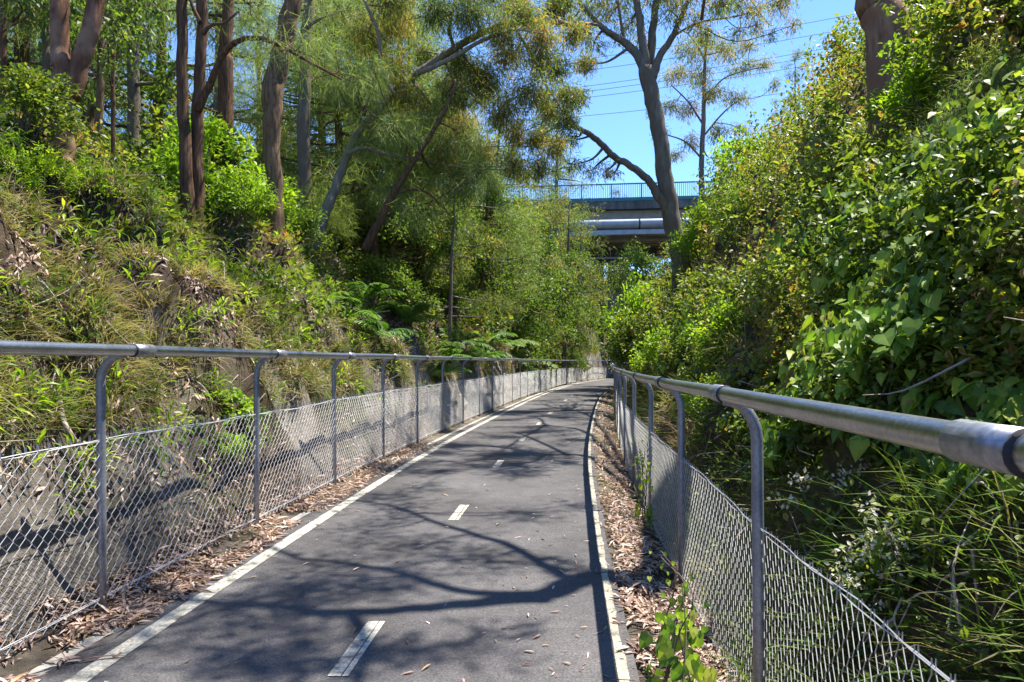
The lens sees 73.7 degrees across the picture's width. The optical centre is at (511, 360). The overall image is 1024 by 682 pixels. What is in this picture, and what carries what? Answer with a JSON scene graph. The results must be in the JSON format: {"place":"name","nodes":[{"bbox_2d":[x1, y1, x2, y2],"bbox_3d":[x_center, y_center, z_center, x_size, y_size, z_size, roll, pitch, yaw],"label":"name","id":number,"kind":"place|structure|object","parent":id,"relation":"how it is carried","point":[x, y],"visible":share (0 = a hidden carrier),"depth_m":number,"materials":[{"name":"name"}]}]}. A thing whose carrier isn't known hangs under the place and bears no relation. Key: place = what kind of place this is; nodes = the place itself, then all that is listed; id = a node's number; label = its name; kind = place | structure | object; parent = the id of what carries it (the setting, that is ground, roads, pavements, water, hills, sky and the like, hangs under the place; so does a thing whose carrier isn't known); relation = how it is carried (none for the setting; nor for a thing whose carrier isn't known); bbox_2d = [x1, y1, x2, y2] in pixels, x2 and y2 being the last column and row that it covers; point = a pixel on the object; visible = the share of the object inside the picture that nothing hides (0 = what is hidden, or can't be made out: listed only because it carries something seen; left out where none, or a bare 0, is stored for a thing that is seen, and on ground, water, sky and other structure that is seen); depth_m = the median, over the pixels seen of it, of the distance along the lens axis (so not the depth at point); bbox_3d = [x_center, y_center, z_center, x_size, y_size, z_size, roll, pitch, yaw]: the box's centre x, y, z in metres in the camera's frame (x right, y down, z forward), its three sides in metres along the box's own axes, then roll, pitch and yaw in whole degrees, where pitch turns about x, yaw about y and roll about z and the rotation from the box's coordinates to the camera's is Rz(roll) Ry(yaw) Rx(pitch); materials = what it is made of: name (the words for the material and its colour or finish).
{"place":"outdoors","nodes":[
{"label":"outdoors","id":0,"kind":"place"},
{"bbox_2d":[32,378,639,681],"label":"path","id":1,"kind":"structure","parent":0,"point":[262,625],"depth_m":4.11,"materials":[{"name":"asphalt"}]},
{"bbox_2d":[64,378,611,681],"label":"edge line","id":2,"kind":"object","parent":1,"relation":"on","point":[92,670],"visible":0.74,"depth_m":4.12,"materials":[{"name":"paint"}]},
{"bbox_2d":[328,395,573,675],"bbox_3d":[0.685,1.363,14.796,0.333,0.001,23.876,0,0,8],"label":"line","id":3,"kind":"object","parent":1,"relation":"on","point":[343,662],"visible":0.99,"depth_m":3.29,"materials":[{"name":"paint"}]},
{"bbox_2d":[588,387,629,681],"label":"edge line","id":4,"kind":"object","parent":1,"relation":"on","point":[621,664],"visible":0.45,"depth_m":4.14,"materials":[{"name":"paint"}]},
{"bbox_2d":[11,0,914,277],"label":"sky","id":5,"kind":"structure","parent":0,"point":[625,133],"materials":[{"name":"blue"}]},
{"bbox_2d":[0,21,1023,681],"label":"ground","id":6,"kind":"structure","parent":0,"point":[240,369],"depth_m":4.76,"materials":[{"name":"soil"}]},
{"bbox_2d":[0,121,64,200],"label":"lance leaf shrub","id":7,"kind":"object","parent":6,"relation":"on","point":[5,149],"visible":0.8,"depth_m":5.61,"materials":[{"name":"green plant"}]},
{"bbox_2d":[0,0,79,110],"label":"tree foliage","id":8,"kind":"object","parent":6,"relation":"on","point":[5,6],"visible":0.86,"depth_m":9.42,"materials":[{"name":"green plant"}]},
{"bbox_2d":[0,56,89,155],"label":"leafy shrub","id":9,"kind":"object","parent":6,"relation":"on","point":[36,95],"visible":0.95,"depth_m":6.27,"materials":[{"name":"green plant"}]},
{"bbox_2d":[16,140,80,202],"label":"lance leaf shrub","id":10,"kind":"object","parent":6,"relation":"on","point":[39,163],"visible":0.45,"depth_m":6.20,"materials":[{"name":"green plant"}]},
{"bbox_2d":[7,0,171,78],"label":"broadleaf tree","id":11,"kind":"object","parent":6,"relation":"on","point":[73,24],"visible":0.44,"depth_m":12.36,"materials":[{"name":"green plant"}]},
{"bbox_2d":[47,0,143,170],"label":"forked gum tree","id":12,"kind":"object","parent":6,"relation":"on","point":[75,65],"visible":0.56,"depth_m":8.33,"materials":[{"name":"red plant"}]},
{"bbox_2d":[49,0,145,145],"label":"leaning back trunk","id":13,"kind":"object","parent":6,"relation":"on","point":[100,86],"visible":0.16,"depth_m":13.94,"materials":[{"name":"brown plant"}]},
{"bbox_2d":[63,150,132,209],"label":"lance leaf shrub","id":14,"kind":"object","parent":6,"relation":"on","point":[89,178],"visible":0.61,"depth_m":6.67,"materials":[{"name":"green plant"}]},
{"bbox_2d":[7,0,190,120],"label":"casuarina tree","id":15,"kind":"object","parent":6,"relation":"on","point":[21,44],"visible":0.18,"depth_m":14.92,"materials":[{"name":"green plant"}]},
{"bbox_2d":[7,0,192,155],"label":"broadleaf tree","id":16,"kind":"object","parent":6,"relation":"on","point":[92,108],"visible":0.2,"depth_m":17.96,"materials":[{"name":"green plant"}]},
{"bbox_2d":[90,0,175,156],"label":"bushy sapling","id":17,"kind":"object","parent":6,"relation":"on","point":[113,49],"visible":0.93,"depth_m":10.55,"materials":[{"name":"green plant"}]},
{"bbox_2d":[35,0,237,159],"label":"gum tree","id":18,"kind":"object","parent":6,"relation":"on","point":[134,90],"visible":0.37,"depth_m":15.42,"materials":[{"name":"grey plant"}]},
{"bbox_2d":[35,0,294,154],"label":"casuarina tree","id":19,"kind":"object","parent":6,"relation":"on","point":[157,55],"visible":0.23,"depth_m":19.77,"materials":[{"name":"green plant"}]},
{"bbox_2d":[121,101,258,180],"bbox_3d":[-7.008,-4.218,14.835,2.253,2.448,2.612,0,0,42],"label":"leafy shrub","id":20,"kind":"object","parent":6,"relation":"on","point":[161,131],"visible":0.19,"depth_m":14.51,"materials":[{"name":"green plant"}]},
{"bbox_2d":[141,110,284,213],"bbox_3d":[-5.177,-3.003,11.701,2.197,2.355,2.279,0,0,-37],"label":"lemon green shrub","id":21,"kind":"object","parent":6,"relation":"on","point":[211,135],"visible":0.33,"depth_m":11.29,"materials":[{"name":"green plant"}]},
{"bbox_2d":[143,0,282,174],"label":"dark patched tree","id":22,"kind":"object","parent":6,"relation":"on","point":[225,93],"visible":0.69,"depth_m":14.90,"materials":[{"name":"brown plant"}]},
{"bbox_2d":[120,0,312,165],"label":"gum tree","id":23,"kind":"object","parent":6,"relation":"on","point":[215,104],"visible":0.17,"depth_m":21.90,"materials":[{"name":"green plant"}]},
{"bbox_2d":[0,99,459,516],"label":"bank weeds","id":24,"kind":"object","parent":6,"relation":"on","point":[59,372],"visible":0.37,"depth_m":5.47,"materials":[{"name":"green plant"}]},
{"bbox_2d":[204,161,279,225],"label":"lemon green shrub","id":25,"kind":"object","parent":6,"relation":"on","point":[229,191],"visible":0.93,"depth_m":9.97,"materials":[{"name":"green plant"}]},
{"bbox_2d":[218,387,270,433],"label":"broad leaf shrub","id":26,"kind":"object","parent":6,"relation":"on","point":[246,406],"visible":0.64,"depth_m":6.10,"materials":[{"name":"green plant"}]},
{"bbox_2d":[166,0,334,181],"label":"casuarina tree","id":27,"kind":"object","parent":6,"relation":"on","point":[254,28],"visible":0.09,"depth_m":28.26,"materials":[{"name":"green plant"}]},
{"bbox_2d":[0,92,516,455],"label":"bank grass","id":28,"kind":"structure","parent":6,"relation":"on","point":[141,362],"depth_m":5.44,"materials":[{"name":"plant"}]},
{"bbox_2d":[213,163,308,222],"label":"lemon green shrub","id":29,"kind":"object","parent":6,"relation":"on","point":[290,194],"visible":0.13,"depth_m":12.22,"materials":[{"name":"green plant"}]},
{"bbox_2d":[0,120,531,665],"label":"bank leaf litter","id":30,"kind":"object","parent":6,"relation":"on","point":[26,484],"visible":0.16,"depth_m":5.26,"materials":[{"name":"brown plant"}]},
{"bbox_2d":[176,0,381,229],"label":"twin stemmed tree","id":31,"kind":"object","parent":6,"relation":"on","point":[191,169],"visible":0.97,"depth_m":9.26,"materials":[{"name":"green plant"}]},
{"bbox_2d":[265,201,333,251],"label":"dense shrub","id":32,"kind":"object","parent":6,"relation":"on","point":[305,223],"visible":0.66,"depth_m":12.18,"materials":[{"name":"green plant"}]},
{"bbox_2d":[24,380,592,679],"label":"kerb","id":33,"kind":"structure","parent":6,"relation":"on","point":[74,650],"depth_m":3.37,"materials":[{"name":"concrete"}]},
{"bbox_2d":[233,0,385,206],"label":"casuarina tree","id":34,"kind":"object","parent":6,"relation":"on","point":[250,105],"visible":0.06,"depth_m":20.14,"materials":[{"name":"green plant"}]},
{"bbox_2d":[0,93,623,385],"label":"undergrowth","id":35,"kind":"object","parent":6,"relation":"on","point":[132,152],"visible":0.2,"depth_m":9.21,"materials":[{"name":"green plant"}]},
{"bbox_2d":[0,340,628,655],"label":"fence","id":36,"kind":"object","parent":6,"relation":"on","point":[113,353],"visible":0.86,"depth_m":4.85,"materials":[{"name":"metal"}]},
{"bbox_2d":[294,173,359,256],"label":"wispy shrub","id":37,"kind":"object","parent":6,"relation":"on","point":[317,200],"visible":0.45,"depth_m":15.37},
{"bbox_2d":[261,0,396,241],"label":"brown gum tree","id":38,"kind":"object","parent":6,"relation":"on","point":[273,86],"visible":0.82,"depth_m":10.57,"materials":[{"name":"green plant"}]},
{"bbox_2d":[262,0,396,232],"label":"grey trunk tree","id":39,"kind":"object","parent":6,"relation":"on","point":[303,133],"visible":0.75,"depth_m":15.38,"materials":[{"name":"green plant"}]},
{"bbox_2d":[234,0,440,246],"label":"casuarina tree","id":40,"kind":"object","parent":6,"relation":"on","point":[339,134],"visible":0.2,"depth_m":17.59,"materials":[{"name":"green plant"}]},
{"bbox_2d":[253,0,459,276],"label":"casuarina tree","id":41,"kind":"object","parent":6,"relation":"on","point":[376,248],"visible":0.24,"depth_m":17.32,"materials":[{"name":"green plant"}]},
{"bbox_2d":[281,1,439,260],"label":"gum tree","id":42,"kind":"object","parent":6,"relation":"on","point":[295,121],"visible":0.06,"depth_m":19.79,"materials":[{"name":"green plant"}]},
{"bbox_2d":[327,282,406,301],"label":"fern","id":43,"kind":"object","parent":6,"relation":"on","point":[370,289],"visible":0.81,"depth_m":11.86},
{"bbox_2d":[329,248,405,307],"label":"leafy shrub","id":44,"kind":"object","parent":6,"relation":"on","point":[371,269],"visible":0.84,"depth_m":14.27,"materials":[{"name":"green plant"}]},
{"bbox_2d":[0,384,752,681],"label":"leaf litter","id":45,"kind":"object","parent":6,"relation":"on","point":[129,604],"depth_m":4.28,"materials":[{"name":"plant"}]},
{"bbox_2d":[292,0,488,267],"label":"casuarina tree","id":46,"kind":"object","parent":6,"relation":"on","point":[429,33],"visible":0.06,"depth_m":20.84,"materials":[{"name":"green plant"}]},
{"bbox_2d":[347,119,445,272],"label":"broadleaf tree","id":47,"kind":"object","parent":6,"relation":"on","point":[393,241],"visible":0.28,"depth_m":17.56,"materials":[{"name":"green plant"}]},
{"bbox_2d":[292,11,515,251],"bbox_3d":[-2.367,-4.470,13.889,4.579,4.878,3.050,0,0,-18],"label":"dark leaning tree","id":48,"kind":"object","parent":6,"relation":"on","point":[395,131],"visible":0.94,"depth_m":13.65,"materials":[{"name":"green plant"}]},
{"bbox_2d":[323,0,492,314],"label":"casuarina tree","id":49,"kind":"object","parent":6,"relation":"on","point":[378,212],"visible":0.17,"depth_m":17.86,"materials":[{"name":"green plant"}]},
{"bbox_2d":[378,301,441,321],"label":"fern","id":50,"kind":"object","parent":6,"relation":"on","point":[412,316],"visible":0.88,"depth_m":13.15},
{"bbox_2d":[377,260,444,312],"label":"dense shrub","id":51,"kind":"object","parent":6,"relation":"on","point":[408,284],"visible":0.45,"depth_m":16.56,"materials":[{"name":"green plant"}]},
{"bbox_2d":[351,50,475,298],"bbox_3d":[-2.284,-4.588,18.929,3.760,8.129,4.014,0,0,-36],"label":"gum tree","id":52,"kind":"object","parent":6,"relation":"on","point":[427,270],"visible":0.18,"depth_m":18.66,"materials":[{"name":"green plant"}]},
{"bbox_2d":[380,250,456,302],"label":"leafy shrub","id":53,"kind":"object","parent":6,"relation":"on","point":[414,266],"visible":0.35,"depth_m":18.39,"materials":[{"name":"green plant"}]},
{"bbox_2d":[401,130,496,282],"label":"broadleaf tree","id":54,"kind":"object","parent":6,"relation":"on","point":[478,263],"visible":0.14,"depth_m":23.10,"materials":[{"name":"green plant"}]},
{"bbox_2d":[433,180,477,347],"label":"short sapling","id":55,"kind":"object","parent":6,"relation":"on","point":[449,251],"visible":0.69,"depth_m":17.64,"materials":[{"name":"green plant"}]},
{"bbox_2d":[308,0,603,258],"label":"leaning pale gum","id":56,"kind":"object","parent":6,"relation":"on","point":[523,16],"visible":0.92,"depth_m":14.62,"materials":[{"name":"green plant"}]},
{"bbox_2d":[417,113,509,328],"bbox_3d":[-1.703,-3.558,19.819,3.238,7.820,3.457,0,0,3],"label":"gum tree","id":57,"kind":"object","parent":6,"relation":"on","point":[483,300],"visible":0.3,"depth_m":20.09,"materials":[{"name":"green plant"}]},
{"bbox_2d":[423,41,521,326],"bbox_3d":[-2.034,-5.221,20.954,4.460,9.141,4.178,0,0,29],"label":"gum tree","id":58,"kind":"object","parent":6,"relation":"on","point":[472,254],"visible":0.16,"depth_m":20.75,"materials":[{"name":"green plant"}]},
{"bbox_2d":[443,179,544,327],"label":"broadleaf tree","id":59,"kind":"object","parent":6,"relation":"on","point":[497,287],"visible":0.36,"depth_m":24.11,"materials":[{"name":"green plant"}]},
{"bbox_2d":[460,136,542,331],"bbox_3d":[-0.656,-4.479,26.826,4.182,8.957,3.916,0,0,-2],"label":"gum tree","id":60,"kind":"object","parent":6,"relation":"on","point":[532,233],"visible":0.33,"depth_m":26.54,"materials":[{"name":"green plant"}]},
{"bbox_2d":[457,167,550,331],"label":"casuarina tree","id":61,"kind":"object","parent":6,"relation":"on","point":[472,279],"visible":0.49,"depth_m":23.70,"materials":[{"name":"green plant"}]},
{"bbox_2d":[0,36,1023,681],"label":"dead twigs","id":62,"kind":"object","parent":6,"relation":"on","point":[952,580],"visible":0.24,"depth_m":3.56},
{"bbox_2d":[493,253,563,357],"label":"broadleaf tree","id":63,"kind":"object","parent":6,"relation":"on","point":[521,335],"visible":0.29,"depth_m":28.77,"materials":[{"name":"green plant"}]},
{"bbox_2d":[486,200,579,374],"bbox_3d":[0.209,-2.639,30.227,5.512,8.842,5.119,0,0,22],"label":"broadleaf tree","id":64,"kind":"object","parent":6,"relation":"on","point":[549,291],"visible":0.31,"depth_m":29.50,"materials":[{"name":"green plant"}]},
{"bbox_2d":[490,164,584,368],"bbox_3d":[0.707,-4.245,34.066,6.196,11.483,5.110,0,0,12],"label":"gum tree","id":65,"kind":"object","parent":6,"relation":"on","point":[555,261],"visible":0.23,"depth_m":33.91,"materials":[{"name":"green plant"}]},
{"bbox_2d":[515,232,579,372],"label":"broadleaf tree","id":66,"kind":"object","parent":6,"relation":"on","point":[573,331],"visible":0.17,"depth_m":35.09,"materials":[{"name":"green plant"}]},
{"bbox_2d":[524,187,591,374],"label":"gum tree","id":67,"kind":"object","parent":6,"relation":"on","point":[559,224],"visible":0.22,"depth_m":40.60,"materials":[{"name":"green plant"}]},
{"bbox_2d":[521,214,595,377],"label":"broadleaf tree","id":68,"kind":"object","parent":6,"relation":"on","point":[567,256],"visible":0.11,"depth_m":37.96,"materials":[{"name":"green plant"}]},
{"bbox_2d":[522,81,604,246],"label":"gum tree","id":69,"kind":"object","parent":6,"relation":"on","point":[559,175],"visible":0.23,"depth_m":49.04,"materials":[{"name":"green plant"}]},
{"bbox_2d":[536,184,618,384],"bbox_3d":[2.912,-4.074,38.936,6.196,12.211,5.110,0,0,25],"label":"gum tree","id":70,"kind":"object","parent":6,"relation":"on","point":[589,273],"visible":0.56,"depth_m":38.87,"materials":[{"name":"green plant"}]},
{"bbox_2d":[555,204,616,380],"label":"gum tree","id":71,"kind":"object","parent":6,"relation":"on","point":[597,278],"visible":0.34,"depth_m":44.89,"materials":[{"name":"green plant"}]},
{"bbox_2d":[479,181,717,365],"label":"road bridge","id":72,"kind":"structure","parent":6,"relation":"on","point":[626,207],"depth_m":55.54,"materials":[{"name":"concrete"}]},
{"bbox_2d":[525,217,690,236],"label":"pipe","id":73,"kind":"object","parent":72,"relation":"attached to","point":[646,225],"depth_m":54.15,"materials":[{"name":"silver metal"}]},
{"bbox_2d":[595,271,666,363],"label":"lemon green shrub","id":74,"kind":"object","parent":6,"relation":"on","point":[637,302],"visible":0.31,"depth_m":26.79,"materials":[{"name":"green plant"}]},
{"bbox_2d":[600,306,664,370],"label":"leafy shrub","id":75,"kind":"object","parent":6,"relation":"on","point":[620,350],"visible":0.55,"depth_m":23.39,"materials":[{"name":"green plant"}]},
{"bbox_2d":[596,235,671,353],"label":"broadleaf tree","id":76,"kind":"object","parent":6,"relation":"on","point":[641,261],"visible":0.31,"depth_m":32.70,"materials":[{"name":"green plant"}]},
{"bbox_2d":[628,321,681,386],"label":"lemon green shrub","id":77,"kind":"object","parent":6,"relation":"on","point":[652,352],"visible":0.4,"depth_m":14.94,"materials":[{"name":"green plant"}]},
{"bbox_2d":[627,307,683,363],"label":"leafy shrub","id":78,"kind":"object","parent":6,"relation":"on","point":[644,328],"visible":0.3,"depth_m":17.64,"materials":[{"name":"green plant"}]},
{"bbox_2d":[528,0,811,310],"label":"tall eucalyptus","id":79,"kind":"object","parent":6,"relation":"on","point":[663,189],"visible":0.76,"depth_m":19.84,"materials":[{"name":"grey plant"}]},
{"bbox_2d":[651,333,696,378],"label":"leafy shrub","id":80,"kind":"object","parent":6,"relation":"on","point":[666,346],"visible":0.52,"depth_m":11.84,"materials":[{"name":"green plant"}]},
{"bbox_2d":[639,572,717,681],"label":"fence vine","id":81,"kind":"object","parent":6,"relation":"on","point":[693,636],"visible":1,"depth_m":2.94,"materials":[{"name":"green plant"}]},
{"bbox_2d":[665,199,722,270],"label":"lemon green shrub","id":82,"kind":"object","parent":6,"relation":"on","point":[692,234],"visible":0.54,"depth_m":18.83,"materials":[{"name":"green plant"}]},
{"bbox_2d":[668,371,730,432],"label":"lemon green shrub","id":83,"kind":"object","parent":6,"relation":"on","point":[690,407],"visible":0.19,"depth_m":7.59,"materials":[{"name":"green plant"}]},
{"bbox_2d":[674,292,746,365],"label":"lemon green shrub","id":84,"kind":"object","parent":6,"relation":"on","point":[696,335],"visible":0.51,"depth_m":9.38,"materials":[{"name":"green plant"}]},
{"bbox_2d":[645,27,781,203],"bbox_3d":[9.671,-10.760,33.171,6.896,11.612,4.006,0,0,0],"label":"slender gum","id":85,"kind":"object","parent":6,"relation":"on","point":[709,94],"visible":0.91,"depth_m":32.96,"materials":[{"name":"green plant"}]},
{"bbox_2d":[691,124,784,201],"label":"lemon green shrub","id":86,"kind":"object","parent":6,"relation":"on","point":[734,141],"visible":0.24,"depth_m":20.88,"materials":[{"name":"green plant"}]},
{"bbox_2d":[719,174,774,236],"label":"dense shrub","id":87,"kind":"object","parent":6,"relation":"on","point":[733,194],"visible":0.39,"depth_m":14.49,"materials":[{"name":"green plant"}]},
{"bbox_2d":[627,0,917,145],"bbox_3d":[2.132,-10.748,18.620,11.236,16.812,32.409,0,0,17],"label":"stout gum","id":88,"kind":"object","parent":6,"relation":"on","point":[877,25],"visible":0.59,"depth_m":7.86,"materials":[{"name":"brown plant"}]},
{"bbox_2d":[606,9,1023,681],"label":"bank grass","id":89,"kind":"structure","parent":6,"relation":"on","point":[984,549],"depth_m":3.10,"materials":[{"name":"plant"}]},
{"bbox_2d":[609,362,1023,681],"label":"fence","id":90,"kind":"object","parent":6,"relation":"on","point":[993,447],"visible":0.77,"depth_m":2.73,"materials":[{"name":"metal"}]},
{"bbox_2d":[620,436,658,526],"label":"fence vine","id":91,"kind":"object","parent":90,"relation":"attached to","point":[643,495],"visible":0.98,"depth_m":6.25,"materials":[{"name":"green plant"}]},
{"bbox_2d":[767,458,871,544],"bbox_3d":[1.669,0.772,3.680,0.540,0.498,0.326,0,0,0],"label":"seeding weed","id":92,"kind":"object","parent":6,"relation":"on","point":[805,511],"visible":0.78,"depth_m":3.63,"materials":[{"name":"green plant"}]},
{"bbox_2d":[777,142,864,249],"bbox_3d":[3.815,-1.804,8.142,1.272,1.550,1.097,0,0,-16],"label":"leafy shrub","id":93,"kind":"object","parent":6,"relation":"on","point":[790,181],"visible":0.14,"depth_m":8.12,"materials":[{"name":"green plant"}]},
{"bbox_2d":[626,0,1023,681],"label":"creeper","id":94,"kind":"object","parent":6,"relation":"on","point":[794,292],"visible":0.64,"depth_m":4.96,"materials":[{"name":"green plant"}]},
{"bbox_2d":[630,9,1023,506],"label":"broad leaf vine","id":95,"kind":"object","parent":6,"relation":"on","point":[1000,403],"visible":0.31,"depth_m":3.81,"materials":[{"name":"green plant"}]},
{"bbox_2d":[824,554,913,656],"bbox_3d":[1.473,1.012,2.776,0.376,0.471,0.223,0,0,0],"label":"seeding weed","id":96,"kind":"object","parent":6,"relation":"on","point":[855,593],"visible":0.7,"depth_m":2.77,"materials":[{"name":"green plant"}]},
{"bbox_2d":[831,518,919,601],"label":"seeding weed","id":97,"kind":"object","parent":6,"relation":"on","point":[858,561],"visible":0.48,"depth_m":2.98,"materials":[{"name":"green plant"}]},
{"bbox_2d":[831,119,922,217],"bbox_3d":[3.918,-1.867,7.083,1.150,1.246,0.996,0,0,27],"label":"leafy shrub","id":98,"kind":"object","parent":6,"relation":"on","point":[859,141],"visible":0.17,"depth_m":6.96,"materials":[{"name":"green plant"}]},
{"bbox_2d":[852,490,954,591],"bbox_3d":[1.579,0.760,2.779,0.357,0.452,0.272,0,0,20],"label":"seeding weed","id":99,"kind":"object","parent":6,"relation":"on","point":[887,559],"visible":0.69,"depth_m":2.77,"materials":[{"name":"green plant"}]},
{"bbox_2d":[856,32,952,133],"bbox_3d":[4.415,-2.744,7.370,1.229,1.387,1.128,0,0,8],"label":"lemon green shrub","id":100,"kind":"object","parent":6,"relation":"on","point":[913,87],"visible":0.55,"depth_m":7.22,"materials":[{"name":"green plant"}]},
{"bbox_2d":[928,0,1023,45],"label":"leafy shrub","id":101,"kind":"object","parent":6,"relation":"on","point":[946,17],"visible":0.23,"depth_m":6.02,"materials":[{"name":"green plant"}]},
{"bbox_2d":[932,26,1023,123],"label":"wispy shrub","id":102,"kind":"object","parent":6,"relation":"on","point":[1004,69],"visible":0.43,"depth_m":4.97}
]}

